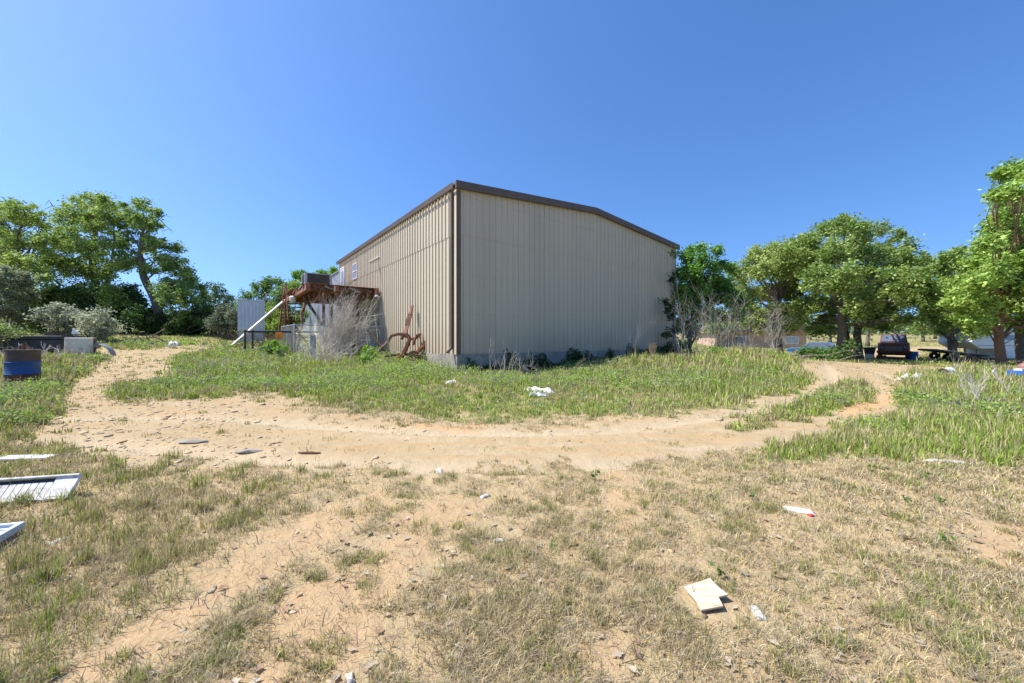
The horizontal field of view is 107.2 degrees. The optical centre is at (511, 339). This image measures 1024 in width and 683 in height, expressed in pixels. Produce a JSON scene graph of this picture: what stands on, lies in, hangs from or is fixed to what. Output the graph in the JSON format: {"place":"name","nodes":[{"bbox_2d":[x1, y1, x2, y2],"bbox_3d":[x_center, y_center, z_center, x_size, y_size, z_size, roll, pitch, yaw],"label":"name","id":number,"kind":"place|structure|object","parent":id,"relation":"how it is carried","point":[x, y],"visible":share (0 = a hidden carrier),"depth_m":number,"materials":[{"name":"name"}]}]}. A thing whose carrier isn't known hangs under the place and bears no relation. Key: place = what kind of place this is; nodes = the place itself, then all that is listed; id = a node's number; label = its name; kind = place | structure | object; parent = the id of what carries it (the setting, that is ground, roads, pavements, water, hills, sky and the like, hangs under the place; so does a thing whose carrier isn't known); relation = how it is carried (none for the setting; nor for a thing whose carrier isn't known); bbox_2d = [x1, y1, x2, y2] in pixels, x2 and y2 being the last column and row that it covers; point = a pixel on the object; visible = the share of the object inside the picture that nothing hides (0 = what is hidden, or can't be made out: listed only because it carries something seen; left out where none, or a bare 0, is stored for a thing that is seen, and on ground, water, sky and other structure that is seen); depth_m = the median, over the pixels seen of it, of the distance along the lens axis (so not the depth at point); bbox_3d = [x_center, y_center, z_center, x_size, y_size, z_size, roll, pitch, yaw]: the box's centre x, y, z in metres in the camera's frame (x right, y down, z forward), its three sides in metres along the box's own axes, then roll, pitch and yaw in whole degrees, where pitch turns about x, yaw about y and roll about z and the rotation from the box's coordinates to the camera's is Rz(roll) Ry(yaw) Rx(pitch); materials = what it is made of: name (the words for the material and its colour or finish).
{"place":"outdoors","nodes":[
{"label":"outdoors","id":0,"kind":"place"},
{"bbox_2d":[234,448,262,453],"bbox_3d":[-3.156,1.336,4.539,0.366,0.049,0.118,0,0,0],"label":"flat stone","id":1,"kind":"object","parent":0,"point":[251,450],"visible":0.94,"depth_m":4.51,"materials":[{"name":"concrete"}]},
{"bbox_2d":[298,451,320,453],"bbox_3d":[-2.379,1.326,4.434,0.278,0.034,0.030,0,0,0],"label":"dark stick","id":2,"kind":"object","parent":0,"point":[309,452],"visible":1,"depth_m":4.42,"materials":[{"name":"wood"}]},
{"bbox_2d":[345,672,354,682],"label":"paper scrap","id":3,"kind":"object","parent":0,"point":[350,676],"visible":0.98,"depth_m":1.49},
{"bbox_2d":[0,325,1023,682],"bbox_3d":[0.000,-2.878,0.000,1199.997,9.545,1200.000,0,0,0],"label":"ground","id":4,"kind":"structure","parent":0,"point":[462,451],"depth_m":2.83,"materials":[{"name":"soil"}]},
{"bbox_2d":[0,521,24,541],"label":"louvred panel","id":5,"kind":"object","parent":4,"relation":"on","point":[7,530],"visible":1,"depth_m":2.55,"materials":[{"name":"grey metal"}]},
{"bbox_2d":[0,317,31,352],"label":"bush","id":6,"kind":"object","parent":4,"relation":"on","point":[5,330],"visible":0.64,"depth_m":14.71,"materials":[{"name":"green plant"}]},
{"bbox_2d":[3,349,41,382],"bbox_3d":[-12.176,0.679,9.400,0.596,0.887,0.596,0,0,-17],"label":"steel drum","id":7,"kind":"object","parent":4,"relation":"on","point":[21,364],"visible":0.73,"depth_m":9.22,"materials":[{"name":"metal"}]},
{"bbox_2d":[0,263,47,333],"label":"yaupon bush","id":8,"kind":"object","parent":4,"relation":"on","point":[13,300],"visible":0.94,"depth_m":24.88,"materials":[{"name":"green plant"}]},
{"bbox_2d":[0,454,58,460],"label":"white plank","id":9,"kind":"object","parent":4,"relation":"on","point":[39,457],"visible":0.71,"depth_m":4.14,"materials":[{"name":"paint"}]},
{"bbox_2d":[0,196,72,331],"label":"oak tree","id":10,"kind":"object","parent":4,"relation":"on","point":[12,240],"visible":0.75,"depth_m":27.73,"materials":[{"name":"green plant"}]},
{"bbox_2d":[0,336,81,353],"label":"black trough","id":11,"kind":"object","parent":4,"relation":"on","point":[34,342],"visible":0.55,"depth_m":15.20,"materials":[{"name":"plastic"}]},
{"bbox_2d":[0,473,82,502],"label":"louvred panel","id":12,"kind":"object","parent":4,"relation":"on","point":[43,484],"visible":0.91,"depth_m":3.18,"materials":[{"name":"white plastic"}]},
{"bbox_2d":[0,341,83,355],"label":"brush pile","id":13,"kind":"object","parent":4,"relation":"on","point":[58,350],"visible":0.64,"depth_m":14.40,"materials":[{"name":"plant"}]},
{"bbox_2d":[22,301,91,335],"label":"yaupon bush","id":14,"kind":"object","parent":4,"relation":"on","point":[55,314],"visible":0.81,"depth_m":23.55,"materials":[{"name":"green plant"}]},
{"bbox_2d":[64,338,96,354],"bbox_3d":[-17.348,0.307,15.193,0.790,0.810,0.645,0,0,-41],"label":"white cabinet","id":15,"kind":"object","parent":4,"relation":"on","point":[83,344],"visible":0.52,"depth_m":14.97,"materials":[{"name":"metal"}]},
{"bbox_2d":[15,280,159,334],"bbox_3d":[-32.767,-2.542,29.281,11.863,4.487,4.692,0,0,0],"label":"dense bush","id":16,"kind":"object","parent":4,"relation":"on","point":[135,316],"visible":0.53,"depth_m":28.36,"materials":[{"name":"green plant"}]},
{"bbox_2d":[40,188,137,310],"bbox_3d":[-35.232,-6.872,31.262,14.022,12.763,5.430,0,0,35],"label":"oak tree","id":17,"kind":"object","parent":4,"relation":"on","point":[93,222],"visible":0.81,"depth_m":29.17,"materials":[{"name":"green plant"}]},
{"bbox_2d":[67,306,132,341],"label":"yaupon bush","id":18,"kind":"object","parent":4,"relation":"on","point":[99,325],"visible":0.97,"depth_m":21.22,"materials":[{"name":"green plant"}]},
{"bbox_2d":[93,342,115,355],"bbox_3d":[-16.729,0.440,15.416,0.819,0.701,0.260,0,0,-11],"label":"metal fender","id":19,"kind":"object","parent":4,"relation":"on","point":[97,345],"visible":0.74,"depth_m":15.39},
{"bbox_2d":[126,328,167,343],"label":"fallen branch","id":20,"kind":"object","parent":4,"relation":"on","point":[137,337],"visible":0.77,"depth_m":20.67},
{"bbox_2d":[112,196,213,333],"bbox_3d":[-27.652,-5.911,29.845,8.739,11.295,6.232,0,0,0],"label":"oak tree","id":21,"kind":"object","parent":4,"relation":"on","point":[164,296],"visible":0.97,"depth_m":28.95,"materials":[{"name":"green plant"}]},
{"bbox_2d":[126,295,213,335],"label":"dense bush","id":22,"kind":"object","parent":4,"relation":"on","point":[189,327],"visible":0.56,"depth_m":29.31,"materials":[{"name":"green plant"}]},
{"bbox_2d":[177,439,207,443],"bbox_3d":[-4.101,1.300,4.846,0.395,0.046,0.140,0,0,0],"label":"flat stone","id":23,"kind":"object","parent":4,"relation":"on","point":[189,441],"visible":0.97,"depth_m":4.81,"materials":[{"name":"grey stone"}]},
{"bbox_2d":[191,300,236,335],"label":"green bush","id":24,"kind":"object","parent":4,"relation":"on","point":[209,307],"visible":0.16,"depth_m":30.11,"materials":[{"name":"green plant"}]},
{"bbox_2d":[200,280,236,309],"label":"young tree","id":25,"kind":"object","parent":4,"relation":"on","point":[223,296],"visible":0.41,"depth_m":33.66,"materials":[{"name":"green plant"}]},
{"bbox_2d":[202,302,242,339],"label":"dense bush","id":26,"kind":"object","parent":4,"relation":"on","point":[228,322],"visible":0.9,"depth_m":26.61,"materials":[{"name":"green plant"}]},
{"bbox_2d":[237,299,264,341],"bbox_3d":[-17.597,-1.173,25.500,1.560,3.014,0.920,0,0,-34],"label":"metal locker","id":27,"kind":"object","parent":4,"relation":"on","point":[251,313],"visible":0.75,"depth_m":25.12,"materials":[{"name":"metal"}]},
{"bbox_2d":[207,327,309,350],"bbox_3d":[-12.632,0.032,19.660,5.901,1.440,3.425,0,0,-26],"label":"brush pile","id":28,"kind":"object","parent":4,"relation":"on","point":[256,339],"visible":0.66,"depth_m":19.31,"materials":[{"name":"plant"}]},
{"bbox_2d":[231,299,285,345],"bbox_3d":[-15.584,-1.177,23.396,0.150,3.064,3.769,0,0,13],"label":"leaning pipe","id":29,"kind":"object","parent":4,"relation":"on","point":[264,317],"visible":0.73,"depth_m":23.42,"materials":[{"name":"metal"}]},
{"bbox_2d":[235,274,309,323],"bbox_3d":[-21.825,-3.523,35.054,10.169,6.304,5.672,0,0,45],"label":"broad tree","id":30,"kind":"object","parent":4,"relation":"on","point":[266,285],"visible":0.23,"depth_m":36.36,"materials":[{"name":"green plant"}]},
{"bbox_2d":[234,298,311,330],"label":"green bush","id":31,"kind":"object","parent":4,"relation":"on","point":[267,304],"visible":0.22,"depth_m":32.48,"materials":[{"name":"green plant"}]},
{"bbox_2d":[265,303,283,339],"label":"green bush","id":32,"kind":"object","parent":4,"relation":"on","point":[271,324],"visible":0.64,"depth_m":27.97,"materials":[{"name":"green plant"}]},
{"bbox_2d":[260,339,288,355],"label":"green bush","id":33,"kind":"object","parent":4,"relation":"on","point":[271,346],"visible":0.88,"depth_m":16.89,"materials":[{"name":"green plant"}]},
{"bbox_2d":[277,283,288,339],"bbox_3d":[-14.895,-1.708,24.850,0.856,4.209,0.789,0,0,0],"label":"rusty pole","id":34,"kind":"object","parent":4,"relation":"on","point":[285,285],"visible":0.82,"depth_m":24.84,"materials":[{"name":"red metal"}]},
{"bbox_2d":[244,330,325,350],"bbox_3d":[-11.462,0.147,19.289,3.664,1.310,0.110,0,0,-30],"label":"pipe rail","id":35,"kind":"object","parent":4,"relation":"on","point":[252,331],"visible":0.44,"depth_m":18.73,"materials":[{"name":"black metal"}]},
{"bbox_2d":[277,286,305,337],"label":"staircase","id":36,"kind":"structure","parent":4,"relation":"on","point":[291,314],"depth_m":27.81,"materials":[{"name":"metal"}]},
{"bbox_2d":[284,265,338,283],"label":"broad tree","id":37,"kind":"object","parent":4,"relation":"on","point":[297,274],"visible":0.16,"depth_m":41.72,"materials":[{"name":"green plant"}]},
{"bbox_2d":[310,335,315,356],"bbox_3d":[-9.143,0.351,17.343,0.230,1.150,0.170,0,0,0],"label":"gate post","id":38,"kind":"object","parent":4,"relation":"on","point":[312,337],"visible":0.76,"depth_m":17.27,"materials":[{"name":"grey paint"}]},
{"bbox_2d":[249,337,388,361],"bbox_3d":[-7.855,0.425,15.783,4.536,1.333,4.147,0,0,34],"label":"brush pile","id":39,"kind":"object","parent":4,"relation":"on","point":[325,352],"visible":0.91,"depth_m":15.48,"materials":[{"name":"plant"}]},
{"bbox_2d":[300,271,338,337],"bbox_3d":[-15.512,-2.330,39.445,9.200,7.760,18.480,0,0,-37],"label":"metal annex","id":40,"kind":"object","parent":4,"relation":"on","point":[334,282],"visible":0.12,"depth_m":36.02,"materials":[{"name":"metal"}]},
{"bbox_2d":[279,283,378,349],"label":"steel deck","id":41,"kind":"structure","parent":4,"relation":"on","point":[303,292],"depth_m":21.34,"materials":[{"name":"metal"}]},
{"bbox_2d":[301,272,331,283],"bbox_3d":[-11.101,-3.323,21.453,1.360,0.760,1.120,0,0,-37],"label":"air conditioner","id":42,"kind":"object","parent":41,"relation":"on","point":[306,277],"visible":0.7,"depth_m":21.05,"materials":[{"name":"metal"}]},
{"bbox_2d":[281,323,382,353],"bbox_3d":[-10.493,0.136,21.794,4.344,1.945,5.064,0,0,-37],"label":"chain link fence","id":43,"kind":"object","parent":4,"relation":"on","point":[293,332],"visible":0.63,"depth_m":19.87,"materials":[{"name":"metal"}]},
{"bbox_2d":[292,278,388,356],"bbox_3d":[-8.032,-1.161,18.501,4.380,4.062,3.253,0,0,14],"label":"dry bush","id":44,"kind":"object","parent":4,"relation":"on","point":[340,329],"visible":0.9,"depth_m":18.45,"materials":[{"name":"plant"}]},
{"bbox_2d":[317,260,368,349],"bbox_3d":[-9.271,-2.240,21.172,3.149,5.982,4.082,0,0,-26],"label":"dead vine","id":45,"kind":"object","parent":4,"relation":"on","point":[340,307],"visible":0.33,"depth_m":21.13,"materials":[{"name":"plant"}]},
{"bbox_2d":[355,344,377,363],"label":"green bush","id":46,"kind":"object","parent":4,"relation":"on","point":[366,350],"visible":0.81,"depth_m":16.53,"materials":[{"name":"green plant"}]},
{"bbox_2d":[379,305,426,363],"bbox_3d":[-4.538,-0.188,17.040,2.625,2.825,0.971,0,0,0],"label":"rusty implement","id":47,"kind":"object","parent":4,"relation":"on","point":[409,339],"visible":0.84,"depth_m":16.83,"materials":[{"name":"red metal"}]},
{"bbox_2d":[483,339,508,372],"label":"dead weed","id":48,"kind":"object","parent":4,"relation":"on","point":[494,355],"visible":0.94,"depth_m":13.97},
{"bbox_2d":[0,305,1012,334],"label":"distant wood","id":49,"kind":"object","parent":4,"relation":"on","point":[850,331],"visible":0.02,"depth_m":128.13,"materials":[{"name":"green plant"}]},
{"bbox_2d":[336,180,679,370],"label":"metal building","id":50,"kind":"structure","parent":4,"relation":"on","point":[466,269],"depth_m":17.65,"materials":[{"name":"beige metal"}]},
{"bbox_2d":[340,266,344,285],"bbox_3d":[-12.682,-4.240,28.275,0.100,2.380,1.110,0,0,-37],"label":"upper door","id":51,"kind":"structure","parent":50,"relation":"in","point":[342,270],"depth_m":28.15,"materials":[{"name":"white paint"}]},
{"bbox_2d":[352,262,356,278],"bbox_3d":[-10.696,-4.675,25.671,0.050,1.050,1.100,0,0,-37],"label":"window","id":52,"kind":"structure","parent":50,"relation":"in","point":[355,264],"depth_m":25.63,"materials":[{"name":"glass"}]},
{"bbox_2d":[359,298,377,349],"bbox_3d":[-8.948,-0.920,23.735,0.025,3.300,4.400,0,0,-37],"label":"roll up door","id":53,"kind":"structure","parent":50,"relation":"in","point":[374,311],"depth_m":23.62,"materials":[{"name":"metal"}]},
{"bbox_2d":[0,323,1023,682],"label":"grass","id":54,"kind":"structure","parent":4,"relation":"on","point":[992,439],"depth_m":3.88,"materials":[{"name":"plant"}]},
{"bbox_2d":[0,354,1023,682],"bbox_3d":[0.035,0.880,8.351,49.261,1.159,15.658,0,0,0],"label":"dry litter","id":55,"kind":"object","parent":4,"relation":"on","point":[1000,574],"visible":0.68,"depth_m":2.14,"materials":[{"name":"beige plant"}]},
{"bbox_2d":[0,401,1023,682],"bbox_3d":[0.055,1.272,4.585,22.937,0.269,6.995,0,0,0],"label":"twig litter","id":56,"kind":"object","parent":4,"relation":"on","point":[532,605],"visible":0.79,"depth_m":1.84,"materials":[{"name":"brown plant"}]},
{"bbox_2d":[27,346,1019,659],"bbox_3d":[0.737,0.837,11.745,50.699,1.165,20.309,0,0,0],"label":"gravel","id":57,"kind":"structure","parent":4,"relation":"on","point":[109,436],"depth_m":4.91,"materials":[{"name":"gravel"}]},
{"bbox_2d":[521,365,540,375],"bbox_3d":[0.689,1.143,13.687,0.736,0.220,0.736,19,17,-16],"label":"old tyre","id":58,"kind":"object","parent":4,"relation":"on","point":[524,369],"visible":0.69,"depth_m":13.54,"materials":[{"name":"rubber"}]},
{"bbox_2d":[529,391,548,397],"bbox_3d":[0.622,1.245,8.740,0.537,0.134,0.316,0,0,17],"label":"grey rag","id":59,"kind":"object","parent":4,"relation":"on","point":[541,394],"visible":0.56,"depth_m":8.66,"materials":[{"name":"fabric"}]},
{"bbox_2d":[526,386,554,393],"bbox_3d":[0.660,1.233,9.449,0.978,0.141,0.252,0,0,36],"label":"white tarp","id":60,"kind":"object","parent":4,"relation":"on","point":[548,389],"visible":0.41,"depth_m":9.30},
{"bbox_2d":[461,340,683,371],"bbox_3d":[4.642,0.670,19.525,16.533,1.527,0.448,0,0,-38],"label":"creeper","id":61,"kind":"object","parent":4,"relation":"on","point":[577,356],"visible":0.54,"depth_m":17.99,"materials":[{"name":"green plant"}]},
{"bbox_2d":[648,342,657,353],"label":"bunch grass","id":62,"kind":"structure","parent":4,"relation":"on","point":[653,348],"depth_m":16.44,"materials":[{"name":"plant"}]},
{"bbox_2d":[658,245,683,353],"bbox_3d":[9.496,-2.275,22.523,1.438,6.636,1.316,0,0,0],"label":"tree","id":63,"kind":"object","parent":4,"relation":"on","point":[673,277],"visible":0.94,"depth_m":22.52,"materials":[{"name":"green plant"}]},
{"bbox_2d":[665,280,730,353],"bbox_3d":[9.271,-1.247,19.525,4.053,4.630,2.654,0,0,-28],"label":"bare shrub","id":64,"kind":"object","parent":4,"relation":"on","point":[683,327],"visible":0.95,"depth_m":19.43,"materials":[{"name":"plant"}]},
{"bbox_2d":[684,578,727,611],"bbox_3d":[1.012,1.311,1.950,0.199,0.010,0.230,-1,2,0],"label":"plywood scrap","id":65,"kind":"object","parent":4,"relation":"on","point":[706,594],"visible":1,"depth_m":1.94,"materials":[{"name":"wood"}]},
{"bbox_2d":[681,279,734,352],"bbox_3d":[10.859,-1.293,20.066,3.176,4.688,2.087,0,0,0],"label":"bare shrub","id":66,"kind":"object","parent":4,"relation":"on","point":[714,335],"visible":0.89,"depth_m":20.08,"materials":[{"name":"plant"}]},
{"bbox_2d":[670,241,752,352],"bbox_3d":[12.549,-2.752,24.628,5.533,7.553,3.614,0,0,0],"label":"leafy tree","id":67,"kind":"object","parent":4,"relation":"on","point":[721,287],"visible":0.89,"depth_m":24.07,"materials":[{"name":"green plant"}]},
{"bbox_2d":[697,341,727,354],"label":"green bush","id":68,"kind":"object","parent":4,"relation":"on","point":[713,348],"visible":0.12,"depth_m":17.39,"materials":[{"name":"green plant"}]},
{"bbox_2d":[709,561,724,578],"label":"seedling","id":69,"kind":"object","parent":4,"relation":"on","point":[718,569],"visible":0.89,"depth_m":2.14,"materials":[{"name":"green plant"}]},
{"bbox_2d":[701,306,739,338],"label":"distant tree","id":70,"kind":"object","parent":4,"relation":"on","point":[722,325],"visible":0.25,"depth_m":46.59,"materials":[{"name":"green plant"}]},
{"bbox_2d":[684,288,783,349],"bbox_3d":[11.530,-1.052,20.008,4.919,4.172,2.315,0,0,0],"label":"bare shrub","id":71,"kind":"object","parent":4,"relation":"on","point":[725,332],"visible":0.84,"depth_m":20.39,"materials":[{"name":"plant"}]},
{"bbox_2d":[711,281,781,347],"bbox_3d":[12.683,-1.274,20.397,4.220,4.688,2.359,0,0,0],"label":"bare shrub","id":72,"kind":"object","parent":4,"relation":"on","point":[748,322],"visible":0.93,"depth_m":20.50,"materials":[{"name":"plant"}]},
{"bbox_2d":[697,322,807,347],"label":"brick house","id":73,"kind":"structure","parent":4,"relation":"on","point":[796,338],"depth_m":48.20,"materials":[{"name":"brown"}]},
{"bbox_2d":[734,336,745,343],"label":"window","id":74,"kind":"structure","parent":73,"relation":"in","point":[739,338],"depth_m":48.48,"materials":[{"name":"glass"}]},
{"bbox_2d":[785,336,798,343],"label":"window","id":75,"kind":"structure","parent":73,"relation":"in","point":[788,339],"depth_m":47.56,"materials":[{"name":"glass"}]},
{"bbox_2d":[748,605,768,621],"bbox_3d":[1.203,1.330,1.849,0.054,0.027,0.105,0,0,10],"label":"paper scrap","id":76,"kind":"object","parent":4,"relation":"on","point":[756,608],"visible":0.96,"depth_m":1.83,"materials":[{"name":"paper"}]},
{"bbox_2d":[735,296,793,352],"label":"bare shrub","id":77,"kind":"object","parent":4,"relation":"on","point":[772,343],"visible":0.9,"depth_m":21.04,"materials":[{"name":"plant"}]},
{"bbox_2d":[720,234,825,352],"bbox_3d":[20.799,-3.740,30.630,7.372,10.404,10.602,0,0,35],"label":"oak tree","id":78,"kind":"object","parent":4,"relation":"on","point":[779,262],"visible":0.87,"depth_m":28.45,"materials":[{"name":"green plant"}]},
{"bbox_2d":[690,343,857,363],"bbox_3d":[12.807,0.617,18.586,8.104,1.163,5.067,0,0,-13],"label":"brush pile","id":79,"kind":"object","parent":4,"relation":"on","point":[798,356],"visible":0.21,"depth_m":18.00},
{"bbox_2d":[784,506,816,515],"bbox_3d":[2.268,1.342,2.991,0.224,0.033,0.081,0,0,32],"label":"cloth strip","id":80,"kind":"object","parent":4,"relation":"on","point":[803,510],"visible":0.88,"depth_m":2.97,"materials":[{"name":"fabric"}]},
{"bbox_2d":[786,342,835,352],"bbox_3d":[29.701,0.916,36.997,1.800,1.440,4.292,0,0,-38],"label":"parked car","id":81,"kind":"object","parent":4,"relation":"on","point":[817,344],"visible":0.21,"depth_m":36.39,"materials":[{"name":"blue paint"}]},
{"bbox_2d":[795,343,844,361],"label":"green bush","id":82,"kind":"object","parent":4,"relation":"on","point":[823,353],"visible":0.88,"depth_m":24.65,"materials":[{"name":"green plant"}]},
{"bbox_2d":[826,298,856,349],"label":"oak tree","id":83,"kind":"object","parent":4,"relation":"on","point":[848,335],"visible":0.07,"depth_m":30.97,"materials":[{"name":"brown plant"}]},
{"bbox_2d":[828,336,864,360],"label":"dense bush","id":84,"kind":"object","parent":4,"relation":"on","point":[850,344],"visible":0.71,"depth_m":25.22,"materials":[{"name":"green plant"}]},
{"bbox_2d":[837,284,895,358],"bbox_3d":[28.648,-1.908,30.596,9.485,7.150,4.714,0,0,-37],"label":"oak tree","id":85,"kind":"object","parent":4,"relation":"on","point":[859,338],"visible":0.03,"depth_m":30.23,"materials":[{"name":"brown plant"}]},
{"bbox_2d":[863,347,876,357],"bbox_3d":[30.305,1.072,32.000,0.900,0.900,0.640,0,0,43],"label":"trash bin","id":86,"kind":"object","parent":4,"relation":"on","point":[869,352],"visible":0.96,"depth_m":31.80,"materials":[{"name":"black plastic"}]},
{"bbox_2d":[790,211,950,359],"bbox_3d":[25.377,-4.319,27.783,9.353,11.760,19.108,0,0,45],"label":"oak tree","id":87,"kind":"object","parent":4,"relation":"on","point":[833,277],"visible":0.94,"depth_m":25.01,"materials":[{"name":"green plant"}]},
{"bbox_2d":[849,316,894,345],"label":"distant tree","id":88,"kind":"object","parent":4,"relation":"on","point":[867,331],"visible":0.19,"depth_m":56.80,"materials":[{"name":"green plant"}]},
{"bbox_2d":[876,334,910,358],"bbox_3d":[32.388,0.511,32.062,5.600,2.049,1.980,0,0,-45],"label":"rusted truck","id":89,"kind":"object","parent":4,"relation":"on","point":[893,344],"visible":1,"depth_m":30.66,"materials":[{"name":"red paint"}]},
{"bbox_2d":[877,324,912,335],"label":"distant tree","id":90,"kind":"object","parent":4,"relation":"on","point":[896,331],"visible":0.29,"depth_m":97.22,"materials":[{"name":"green plant"}]},
{"bbox_2d":[908,351,917,359],"bbox_3d":[31.867,1.255,30.000,0.600,0.680,0.600,0,0,0],"label":"blue drum","id":91,"kind":"object","parent":4,"relation":"on","point":[913,354],"visible":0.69,"depth_m":29.78,"materials":[{"name":"plastic"}]},
{"bbox_2d":[906,321,936,341],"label":"distant tree","id":92,"kind":"object","parent":4,"relation":"on","point":[922,333],"visible":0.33,"depth_m":73.00,"materials":[{"name":"green plant"}]},
{"bbox_2d":[924,458,965,463],"bbox_3d":[4.711,1.315,4.111,0.365,0.043,0.090,0,0,20],"label":"paper scrap","id":93,"kind":"object","parent":4,"relation":"on","point":[932,459],"visible":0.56,"depth_m":4.10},
{"bbox_2d":[937,367,954,373],"bbox_3d":[16.436,1.209,14.289,0.640,0.340,0.340,0,0,-26],"label":"plastic bag","id":94,"kind":"object","parent":4,"relation":"on","point":[948,369],"visible":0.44,"depth_m":14.28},
{"bbox_2d":[939,533,954,544],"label":"seedling","id":95,"kind":"object","parent":4,"relation":"on","point":[943,537],"visible":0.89,"depth_m":2.49,"materials":[{"name":"green plant"}]},
{"bbox_2d":[912,243,984,359],"bbox_3d":[36.351,-3.135,30.780,13.361,9.916,5.893,0,0,-40],"label":"oak tree","id":96,"kind":"object","parent":4,"relation":"on","point":[936,318],"visible":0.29,"depth_m":29.39,"materials":[{"name":"green plant"}]},
{"bbox_2d":[917,348,991,361],"bbox_3d":[32.974,1.272,27.849,3.913,0.720,2.060,8,2,17],"label":"flat trailer","id":97,"kind":"object","parent":4,"relation":"on","point":[949,353],"visible":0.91,"depth_m":27.31,"materials":[{"name":"black metal"}]},
{"bbox_2d":[950,354,991,401],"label":"bare shrub","id":98,"kind":"object","parent":4,"relation":"on","point":[974,390],"visible":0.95,"depth_m":7.61,"materials":[{"name":"plant"}]},
{"bbox_2d":[938,329,1014,359],"bbox_3d":[40.210,0.534,31.329,7.489,2.820,2.315,0,0,-3],"label":"travel trailer","id":99,"kind":"object","parent":4,"relation":"on","point":[983,345],"visible":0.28,"depth_m":30.18,"materials":[{"name":"white metal"}]},
{"bbox_2d":[935,153,1023,364],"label":"oak tree","id":100,"kind":"object","parent":4,"relation":"on","point":[991,288],"visible":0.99,"depth_m":19.86,"materials":[{"name":"green plant"}]},
{"bbox_2d":[990,362,1023,396],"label":"bare shrub","id":101,"kind":"object","parent":4,"relation":"on","point":[1003,379],"visible":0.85,"depth_m":8.71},
{"bbox_2d":[1007,368,1023,375],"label":"cooler","id":102,"kind":"object","parent":4,"relation":"on","point":[1016,371],"visible":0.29,"depth_m":13.26,"materials":[{"name":"plastic"}]},
{"bbox_2d":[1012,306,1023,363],"bbox_3d":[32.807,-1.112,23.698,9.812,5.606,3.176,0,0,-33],"label":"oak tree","id":103,"kind":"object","parent":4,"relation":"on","point":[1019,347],"visible":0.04,"depth_m":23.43,"materials":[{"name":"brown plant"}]},
{"bbox_2d":[0,0,1023,332],"label":"sky","id":104,"kind":"structure","parent":0,"point":[272,137],"materials":[{"name":"blue"}]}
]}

